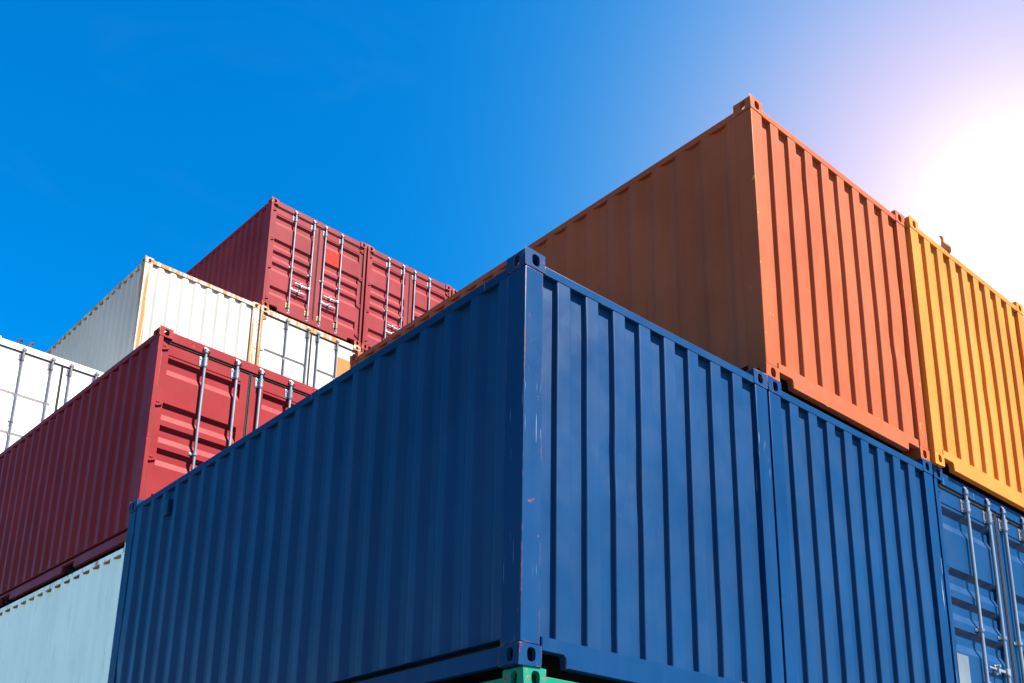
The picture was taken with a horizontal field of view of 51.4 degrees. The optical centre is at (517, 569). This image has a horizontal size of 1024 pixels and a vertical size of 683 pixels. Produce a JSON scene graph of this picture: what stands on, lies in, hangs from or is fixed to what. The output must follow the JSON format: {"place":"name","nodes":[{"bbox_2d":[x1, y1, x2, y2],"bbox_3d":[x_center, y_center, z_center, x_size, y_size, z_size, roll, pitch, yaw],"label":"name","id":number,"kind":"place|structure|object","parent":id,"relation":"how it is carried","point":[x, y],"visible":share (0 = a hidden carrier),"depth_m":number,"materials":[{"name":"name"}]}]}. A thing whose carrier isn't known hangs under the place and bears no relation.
{"place":"outdoors","nodes":[
{"label":"outdoors","id":0,"kind":"place"},
{"bbox_2d":[0,0,1023,352],"label":"sky","id":1,"kind":"structure","parent":0,"point":[446,139],"materials":[{"name":"blue"}]},
{"bbox_3d":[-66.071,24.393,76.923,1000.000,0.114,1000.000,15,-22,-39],"label":"ground","id":2,"kind":"structure","parent":0,"visible":0},
{"bbox_2d":[0,541,125,682],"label":"shipping container","id":3,"kind":"object","parent":2,"relation":"on","point":[60,630],"visible":0.41,"depth_m":12.44,"materials":[{"name":"metal"}]},
{"bbox_2d":[0,325,317,608],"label":"shipping container","id":4,"kind":"object","parent":3,"relation":"on","point":[157,411],"visible":0.44,"depth_m":12.87,"materials":[{"name":"red metal"}]},
{"bbox_2d":[143,339,250,499],"bbox_3d":[-3.727,-1.448,12.367,1.187,2.486,0.111,17,-23,-41],"label":"door","id":5,"kind":"structure","parent":4,"relation":"in","point":[200,411],"depth_m":12.44,"materials":[{"name":"red paint"}]},
{"bbox_2d":[244,369,307,435],"bbox_3d":[-2.871,-1.190,13.153,1.187,2.486,0.111,17,-23,-41],"label":"door","id":6,"kind":"structure","parent":4,"relation":"in","point":[267,398],"depth_m":13.20,"materials":[{"name":"red paint"}]},
{"bbox_2d":[482,665,574,682],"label":"shipping container","id":7,"kind":"object","parent":2,"relation":"on","point":[527,674],"visible":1,"depth_m":5.82,"materials":[{"name":"green metal"}]},
{"bbox_2d":[108,245,783,682],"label":"shipping container","id":8,"kind":"object","parent":7,"relation":"on","point":[528,457],"visible":1,"depth_m":6.99,"materials":[{"name":"metal"}]},
{"bbox_3d":[-10.065,3.123,18.730,2.456,2.609,6.058,16,-23,-41],"label":"shipping container","id":9,"kind":"object","parent":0,"visible":0},
{"bbox_3d":[-10.025,0.647,19.501,2.456,2.609,6.058,16,-23,-41],"label":"shipping container","id":10,"kind":"object","parent":9,"relation":"on","visible":0},
{"bbox_2d":[0,336,103,452],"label":"shipping container","id":11,"kind":"object","parent":10,"relation":"on","point":[37,387],"visible":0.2,"depth_m":18.06,"materials":[{"name":"metal"}]},
{"bbox_2d":[0,344,62,452],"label":"door","id":12,"kind":"structure","parent":11,"relation":"in","point":[29,384],"depth_m":17.96,"materials":[{"name":"paint"}]},
{"bbox_2d":[55,363,99,410],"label":"door","id":13,"kind":"structure","parent":11,"relation":"in","point":[72,381],"depth_m":18.57,"materials":[{"name":"paint"}]},
{"bbox_3d":[-8.293,1.156,21.048,2.456,2.609,6.058,16,-23,-41],"label":"shipping container","id":14,"kind":"object","parent":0,"visible":0},
{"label":"shipping container","id":15,"kind":"object","parent":14,"relation":"on","visible":0},
{"bbox_2d":[45,256,260,372],"bbox_3d":[-8.213,-3.796,22.590,2.456,2.609,6.058,16,-23,-41],"label":"shipping container","id":16,"kind":"object","parent":15,"relation":"on","point":[142,302],"visible":0.29,"depth_m":20.68,"materials":[{"name":"white metal"}]},
{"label":"shipping container","id":17,"kind":"object","parent":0,"visible":0},
{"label":"shipping container","id":18,"kind":"object","parent":17,"relation":"on","visible":0},
{"bbox_2d":[254,305,360,388],"bbox_3d":[-6.406,-3.267,24.194,2.456,2.609,6.074,16,-23,-41],"label":"shipping container","id":19,"kind":"object","parent":18,"relation":"on","point":[299,352],"visible":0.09,"depth_m":22.13,"materials":[{"name":"white metal"}]},
{"bbox_2d":[185,196,367,347],"bbox_3d":[-6.369,-5.745,24.962,2.456,2.609,6.074,16,-23,-41],"label":"shipping container","id":20,"kind":"object","parent":19,"relation":"on","point":[277,256],"visible":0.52,"depth_m":22.88,"materials":[{"name":"metal"}]},
{"bbox_2d":[265,205,319,321],"bbox_3d":[-4.761,-6.491,22.493,1.187,2.486,0.111,16,-23,-41],"label":"door","id":21,"kind":"structure","parent":20,"relation":"in","point":[293,252],"depth_m":22.51,"materials":[{"name":"paint"}]},
{"bbox_2d":[312,226,363,339],"bbox_3d":[-3.893,-6.236,23.268,1.187,2.486,0.111,16,-23,-41],"label":"door","id":22,"kind":"structure","parent":20,"relation":"in","point":[336,306],"depth_m":23.26,"materials":[{"name":"paint"}]},
{"bbox_2d":[258,313,310,384],"bbox_3d":[-4.797,-4.012,21.725,1.187,2.486,0.111,16,-23,-41],"label":"door","id":23,"kind":"structure","parent":19,"relation":"in","point":[284,346],"depth_m":21.90,"materials":[{"name":"white paint"}]},
{"bbox_2d":[307,331,355,388],"bbox_3d":[-3.930,-3.757,22.500,1.187,2.486,0.111,16,-23,-41],"label":"door","id":24,"kind":"structure","parent":19,"relation":"in","point":[328,360],"depth_m":22.57,"materials":[{"name":"white paint"}]},
{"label":"shipping container","id":25,"kind":"object","parent":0,"visible":0},
{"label":"shipping container","id":26,"kind":"object","parent":25,"relation":"on","visible":0},
{"bbox_2d":[360,245,451,349],"bbox_3d":[-4.563,-5.214,26.576,2.456,2.609,6.074,16,-23,-41],"label":"shipping container","id":27,"kind":"object","parent":26,"relation":"on","point":[397,295],"visible":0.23,"depth_m":24.29,"materials":[{"name":"metal"}]},
{"bbox_2d":[364,253,409,345],"bbox_3d":[-2.954,-5.959,24.107,1.187,2.486,0.111,16,-23,-41],"label":"door","id":28,"kind":"structure","parent":27,"relation":"in","point":[388,283],"depth_m":24.15,"materials":[{"name":"paint"}]},
{"bbox_2d":[407,271,448,323],"bbox_3d":[-2.087,-5.704,24.882,1.187,2.486,0.111,16,-23,-41],"label":"door","id":29,"kind":"structure","parent":27,"relation":"in","point":[424,295],"depth_m":24.97,"materials":[{"name":"paint"}]},
{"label":"shipping container","id":30,"kind":"object","parent":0,"visible":0},
{"bbox_2d":[767,374,954,682],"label":"shipping container","id":31,"kind":"object","parent":30,"relation":"on","point":[862,599],"visible":0.24,"depth_m":8.35,"materials":[{"name":"blue metal"}]},
{"bbox_2d":[350,93,930,461],"bbox_3d":[0.826,-1.802,11.378,2.456,2.609,6.058,15,-22,-39],"label":"shipping container","id":32,"kind":"object","parent":31,"relation":"on","point":[751,235],"visible":0.34,"depth_m":9.11,"materials":[{"name":"orange metal"}]},
{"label":"shipping container","id":33,"kind":"object","parent":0,"visible":0},
{"bbox_2d":[932,464,1023,682],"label":"shipping container","id":34,"kind":"object","parent":33,"relation":"on","point":[981,539],"visible":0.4,"depth_m":9.84,"materials":[{"name":"blue metal"}]},
{"bbox_2d":[904,215,1023,515],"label":"shipping container","id":35,"kind":"object","parent":34,"relation":"on","point":[969,326],"visible":0.2,"depth_m":10.51,"materials":[{"name":"yellow metal"}]},
{"bbox_2d":[939,235,950,252],"bbox_3d":[4.366,-3.311,10.831,0.098,0.203,0.110,-14,-22,39],"label":"pigeon","id":36,"kind":"object","parent":35,"relation":"on","point":[946,246],"visible":0.91,"depth_m":10.80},
{"bbox_2d":[938,484,1014,682],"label":"door","id":37,"kind":"structure","parent":34,"relation":"in","point":[975,581],"depth_m":9.75,"materials":[{"name":"blue paint"}]},
{"bbox_2d":[994,506,1023,682],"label":"door","id":38,"kind":"structure","parent":34,"relation":"in","point":[1010,535],"depth_m":10.30,"materials":[{"name":"blue paint"}]}
]}

